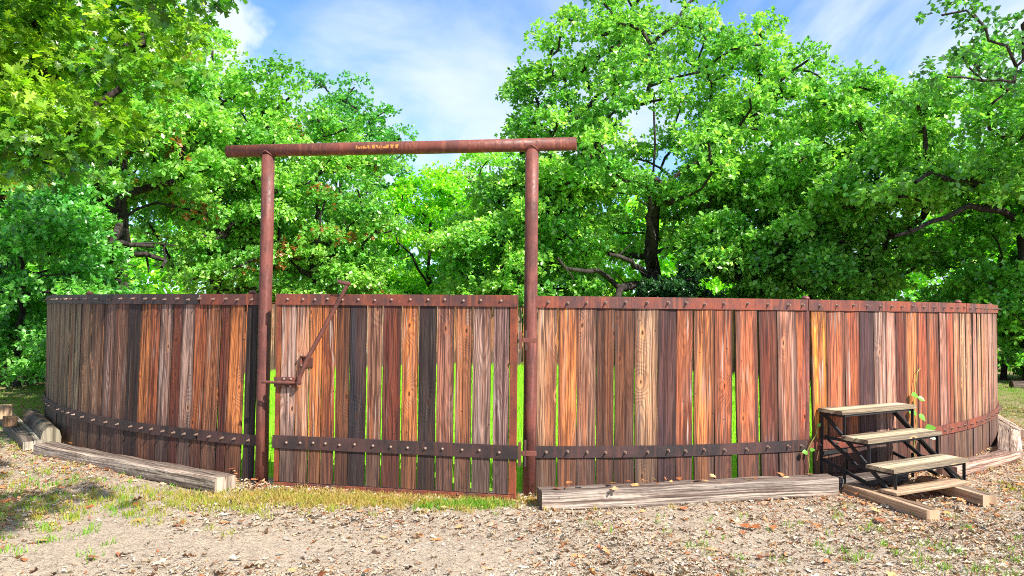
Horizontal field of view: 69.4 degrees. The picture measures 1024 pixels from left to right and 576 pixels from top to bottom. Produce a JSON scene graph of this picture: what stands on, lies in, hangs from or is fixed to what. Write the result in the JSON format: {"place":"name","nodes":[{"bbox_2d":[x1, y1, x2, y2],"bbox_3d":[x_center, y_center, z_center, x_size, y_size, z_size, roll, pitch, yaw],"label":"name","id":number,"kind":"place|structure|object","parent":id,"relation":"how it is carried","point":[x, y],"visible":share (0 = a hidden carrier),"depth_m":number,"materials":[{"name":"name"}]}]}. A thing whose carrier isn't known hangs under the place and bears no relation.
{"place":"outdoors","nodes":[
{"label":"outdoors","id":0,"kind":"place"},
{"bbox_2d":[2,415,17,426],"bbox_3d":[-6.236,1.650,9.194,0.156,0.118,0.249,2,-2,-35],"label":"wood block","id":1,"kind":"object","parent":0,"point":[10,421],"depth_m":9.10,"materials":[{"name":"brown wood"}]},
{"bbox_2d":[0,404,12,419],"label":"wood block","id":2,"kind":"object","parent":1,"relation":"on","point":[6,409],"depth_m":9.66,"materials":[{"name":"brown wood"}]},
{"bbox_2d":[0,334,1023,575],"bbox_3d":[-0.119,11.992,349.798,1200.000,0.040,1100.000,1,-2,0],"label":"ground","id":3,"kind":"structure","parent":0,"point":[257,545],"depth_m":5.22,"materials":[{"name":"beige gravel"}]},
{"bbox_2d":[0,413,43,450],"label":"landscape timber","id":4,"kind":"object","parent":3,"relation":"on","point":[22,434],"visible":0.62,"depth_m":8.64,"materials":[{"name":"grey wood"}]},
{"bbox_2d":[0,270,50,361],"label":"shrub","id":5,"kind":"object","parent":3,"relation":"on","point":[14,315],"visible":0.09,"depth_m":16.45,"materials":[{"name":"green plant"}]},
{"bbox_2d":[23,410,60,442],"bbox_3d":[-5.747,1.689,9.032,0.214,0.225,1.706,2,-2,-39],"label":"landscape timber","id":6,"kind":"object","parent":3,"relation":"on","point":[42,427],"visible":0.88,"depth_m":8.59,"materials":[{"name":"grey wood"}]},
{"bbox_2d":[0,178,144,386],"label":"tree","id":7,"kind":"object","parent":3,"relation":"on","point":[41,217],"visible":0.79,"depth_m":14.30,"materials":[{"name":"green plant"}]},
{"bbox_2d":[0,0,153,366],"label":"oak tree","id":8,"kind":"object","parent":3,"relation":"on","point":[57,253],"visible":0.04,"depth_m":19.48,"materials":[{"name":"green plant"}]},
{"bbox_2d":[10,270,156,351],"bbox_3d":[-10.411,0.804,17.946,3.579,2.732,3.735,2,-2,-31],"label":"shrub","id":9,"kind":"object","parent":3,"relation":"on","point":[39,303],"visible":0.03,"depth_m":17.38,"materials":[{"name":"green plant"}]},
{"bbox_2d":[0,0,219,196],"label":"oak tree","id":10,"kind":"object","parent":3,"relation":"on","point":[36,130],"visible":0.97,"depth_m":8.26,"materials":[{"name":"green plant"}]},
{"bbox_2d":[0,40,239,292],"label":"oak tree","id":11,"kind":"object","parent":3,"relation":"on","point":[177,138],"visible":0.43,"depth_m":17.97,"materials":[{"name":"green plant"}]},
{"bbox_2d":[33,441,235,492],"bbox_3d":[-3.807,1.724,7.266,3.020,0.129,0.229,0,-2,31],"label":"landscape timber","id":12,"kind":"object","parent":3,"relation":"on","point":[213,481],"visible":0.98,"depth_m":6.98,"materials":[{"name":"beige wood"}]},
{"bbox_2d":[130,0,247,31],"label":"oak tree","id":13,"kind":"object","parent":3,"relation":"on","point":[163,21],"visible":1,"depth_m":6.41,"materials":[{"name":"green plant"}]},
{"bbox_2d":[117,105,327,273],"bbox_3d":[-10.815,-2.361,26.820,7.195,9.529,6.698,-1,-2,35],"label":"oak tree","id":14,"kind":"object","parent":3,"relation":"on","point":[142,227],"visible":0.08,"depth_m":26.34,"materials":[{"name":"green plant"}]},
{"bbox_2d":[142,24,315,296],"bbox_3d":[-9.118,-2.944,23.229,5.862,10.589,6.289,1,-2,0],"label":"oak tree","id":15,"kind":"object","parent":3,"relation":"on","point":[214,264],"visible":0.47,"depth_m":22.43,"materials":[{"name":"green plant"}]},
{"bbox_2d":[206,97,418,302],"bbox_3d":[-6.678,-1.950,24.984,7.258,8.743,6.148,1,-2,0],"label":"oak tree","id":16,"kind":"object","parent":3,"relation":"on","point":[324,268],"visible":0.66,"depth_m":23.83,"materials":[{"name":"green plant"}]},
{"bbox_2d":[280,69,421,252],"bbox_3d":[-7.137,-3.399,31.083,6.882,11.957,6.126,1,-2,0],"label":"oak tree","id":17,"kind":"object","parent":3,"relation":"on","point":[372,131],"visible":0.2,"depth_m":31.13,"materials":[{"name":"green plant"}]},
{"bbox_2d":[354,272,409,294],"bbox_3d":[-5.374,0.908,26.551,4.042,3.100,3.788,2,-2,-40],"label":"shrub","id":18,"kind":"object","parent":3,"relation":"on","point":[389,289],"visible":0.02,"depth_m":26.47,"materials":[{"name":"green plant"}]},
{"bbox_2d":[261,278,537,500],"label":"plank gate","id":19,"kind":"structure","parent":3,"relation":"on","point":[305,337],"depth_m":6.42,"materials":[{"name":"wood"}]},
{"bbox_2d":[225,137,576,497],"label":"gate arch","id":20,"kind":"structure","parent":3,"relation":"on","point":[531,148],"depth_m":6.64,"materials":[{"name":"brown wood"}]},
{"bbox_2d":[352,159,493,294],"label":"locust tree","id":21,"kind":"object","parent":3,"relation":"on","point":[447,191],"visible":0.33,"depth_m":29.81,"materials":[{"name":"green plant"}]},
{"bbox_2d":[425,271,479,334],"bbox_3d":[-2.144,0.902,27.627,4.099,3.234,3.743,0,-2,30],"label":"shrub","id":22,"kind":"object","parent":3,"relation":"on","point":[437,282],"visible":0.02,"depth_m":27.36,"materials":[{"name":"green plant"}]},
{"bbox_2d":[401,152,524,269],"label":"locust tree","id":23,"kind":"object","parent":3,"relation":"on","point":[498,159],"visible":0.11,"depth_m":37.94,"materials":[{"name":"green plant"}]},
{"bbox_2d":[412,163,584,330],"bbox_3d":[-0.415,-0.823,23.969,5.491,6.502,4.956,1,-2,0],"label":"oak tree","id":24,"kind":"object","parent":3,"relation":"on","point":[461,240],"visible":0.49,"depth_m":22.81,"materials":[{"name":"green plant"}]},
{"bbox_2d":[0,465,1023,575],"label":"fallen oak leaves","id":25,"kind":"object","parent":3,"relation":"on","point":[321,573],"visible":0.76,"depth_m":5.58,"materials":[{"name":"brown plant"}]},
{"bbox_2d":[0,395,1023,575],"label":"leaf litter","id":26,"kind":"object","parent":3,"relation":"on","point":[674,570],"visible":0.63,"depth_m":5.42,"materials":[{"name":"brown plant"}]},
{"bbox_2d":[41,290,1001,492],"bbox_3d":[0.128,1.165,13.976,15.161,1.823,15.194,1,-2,0],"label":"round pen fence","id":27,"kind":"object","parent":3,"relation":"on","point":[157,377],"visible":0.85,"depth_m":6.96,"materials":[{"name":"brown wood"}]},
{"bbox_2d":[802,423,820,474],"bbox_3d":[2.756,1.547,6.823,0.197,0.589,0.057,1,-2,-20],"label":"vine","id":28,"kind":"object","parent":27,"relation":"attached to","point":[811,449],"visible":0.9,"depth_m":6.84,"materials":[{"name":"green plant"}]},
{"bbox_2d":[909,368,935,473],"bbox_3d":[4.096,1.341,7.458,0.388,1.065,0.142,1,-2,-16],"label":"vine","id":29,"kind":"object","parent":27,"relation":"attached to","point":[921,416],"visible":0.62,"depth_m":7.47,"materials":[{"name":"green plant"}]},
{"bbox_2d":[26,162,1019,346],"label":"distant woods","id":30,"kind":"object","parent":3,"relation":"on","point":[154,274],"visible":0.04,"depth_m":37.55,"materials":[{"name":"green plant"}]},
{"bbox_2d":[469,152,629,332],"bbox_3d":[1.111,-0.961,23.833,5.380,6.859,5.770,1,-2,-28],"label":"oak tree","id":31,"kind":"object","parent":3,"relation":"on","point":[578,236],"visible":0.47,"depth_m":22.35,"materials":[{"name":"green plant"}]},
{"bbox_2d":[557,265,643,296],"bbox_3d":[3.178,0.779,25.579,4.526,3.477,4.015,-1,-2,32],"label":"shrub","id":32,"kind":"object","parent":3,"relation":"on","point":[618,271],"visible":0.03,"depth_m":24.61,"materials":[{"name":"green plant"}]},
{"bbox_2d":[494,0,796,296],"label":"oak tree","id":33,"kind":"object","parent":3,"relation":"on","point":[596,131],"visible":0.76,"depth_m":22.18,"materials":[{"name":"green plant"}]},
{"bbox_2d":[635,257,725,297],"bbox_3d":[4.966,0.760,22.407,3.045,3.376,2.891,2,-2,-37],"label":"shrub","id":34,"kind":"object","parent":3,"relation":"on","point":[680,287],"visible":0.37,"depth_m":21.71,"materials":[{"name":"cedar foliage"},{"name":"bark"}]},
{"bbox_2d":[537,474,838,510],"bbox_3d":[1.533,1.724,6.280,2.676,0.177,0.184,1,-2,-12],"label":"landscape timber","id":35,"kind":"object","parent":3,"relation":"on","point":[606,496],"visible":0.98,"depth_m":6.19,"materials":[{"name":"beige wood"}]},
{"bbox_2d":[659,144,815,298],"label":"oak tree","id":36,"kind":"object","parent":3,"relation":"on","point":[749,287],"visible":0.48,"depth_m":21.94,"materials":[{"name":"green plant"}]},
{"bbox_2d":[676,35,868,298],"bbox_3d":[8.956,-2.935,25.333,6.249,10.984,6.882,-1,-2,39],"label":"oak tree","id":37,"kind":"object","parent":3,"relation":"on","point":[819,63],"visible":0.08,"depth_m":24.42,"materials":[{"name":"green plant"}]},
{"bbox_2d":[723,169,913,300],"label":"oak tree","id":38,"kind":"object","parent":3,"relation":"on","point":[782,227],"visible":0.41,"depth_m":20.81,"materials":[{"name":"green plant"}]},
{"bbox_2d":[831,470,907,488],"bbox_3d":[3.321,1.789,6.945,0.904,0.122,0.206,1,-2,-25],"label":"landscape timber","id":39,"kind":"object","parent":3,"relation":"on","point":[868,476],"visible":0.4,"depth_m":6.88,"materials":[{"name":"brown wood"}]},
{"bbox_2d":[740,59,1021,301],"bbox_3d":[10.362,-2.045,21.169,7.210,9.005,6.713,1,-2,0],"label":"oak tree","id":40,"kind":"object","parent":3,"relation":"on","point":[843,108],"visible":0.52,"depth_m":20.39,"materials":[{"name":"green plant"}]},
{"bbox_2d":[843,483,939,520],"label":"footing beam","id":41,"kind":"structure","parent":3,"relation":"on","point":[919,510],"depth_m":6.06,"materials":[{"name":"brown wood"}]},
{"bbox_2d":[819,32,1023,380],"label":"oak tree","id":42,"kind":"object","parent":3,"relation":"on","point":[1003,171],"visible":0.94,"depth_m":17.11,"materials":[{"name":"green plant"}]},
{"bbox_2d":[883,194,1023,379],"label":"tree","id":43,"kind":"object","parent":3,"relation":"on","point":[983,280],"visible":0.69,"depth_m":18.06,"materials":[{"name":"green plant"}]},
{"bbox_2d":[917,476,996,506],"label":"footing beam","id":44,"kind":"structure","parent":3,"relation":"on","point":[975,496],"depth_m":6.37,"materials":[{"name":"brown wood"}]},
{"bbox_2d":[878,478,970,495],"bbox_3d":[3.603,1.727,6.443,1.011,0.025,0.172,1,-2,-27],"label":"footing board","id":45,"kind":"object","parent":44,"relation":"on","point":[926,486],"visible":0.96,"depth_m":6.39,"materials":[{"name":"brown wood"}]},
{"bbox_2d":[818,402,968,489],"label":"mounting steps","id":46,"kind":"structure","parent":45,"relation":"on","point":[920,462],"depth_m":6.75,"materials":[{"name":"brown wood"}]},
{"bbox_2d":[908,0,1023,94],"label":"oak tree","id":47,"kind":"object","parent":3,"relation":"on","point":[1001,23],"visible":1,"depth_m":9.89,"materials":[{"name":"green plant"}]},
{"bbox_2d":[917,191,1017,313],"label":"tree","id":48,"kind":"object","parent":3,"relation":"on","point":[949,230],"visible":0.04,"depth_m":24.07,"materials":[{"name":"green plant"}]},
{"bbox_2d":[936,450,1019,477],"bbox_3d":[4.933,1.839,7.800,1.476,0.105,0.213,2,-2,-36],"label":"landscape timber","id":49,"kind":"object","parent":3,"relation":"on","point":[981,463],"visible":0.77,"depth_m":7.75,"materials":[{"name":"grey wood"}]},
{"bbox_2d":[997,425,1022,458],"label":"landscape timber","id":50,"kind":"object","parent":3,"relation":"on","point":[1009,440],"visible":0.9,"depth_m":8.92,"materials":[{"name":"grey wood"}]},
{"bbox_2d":[997,285,1023,349],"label":"shrub","id":51,"kind":"object","parent":3,"relation":"on","point":[1019,341],"visible":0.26,"depth_m":18.05,"materials":[{"name":"green plant"}]},
{"bbox_2d":[998,415,1023,437],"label":"landscape timber","id":52,"kind":"object","parent":3,"relation":"on","point":[1005,422],"visible":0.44,"depth_m":10.15,"materials":[{"name":"grey wood"}]},
{"bbox_2d":[1009,381,1023,388],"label":"log","id":53,"kind":"object","parent":3,"relation":"on","point":[1017,384],"visible":0.92,"depth_m":16.26,"materials":[{"name":"brown wood"}]},
{"bbox_2d":[0,379,1023,575],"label":"grass","id":54,"kind":"structure","parent":0,"point":[299,497],"depth_m":6.07,"materials":[{"name":"green plant"}]},
{"bbox_2d":[217,361,812,492],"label":"grass","id":55,"kind":"structure","parent":0,"point":[520,407],"depth_m":11.08,"materials":[{"name":"green plant"}]},
{"bbox_2d":[15,0,1023,300],"label":"sky","id":56,"kind":"structure","parent":0,"point":[443,63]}
]}

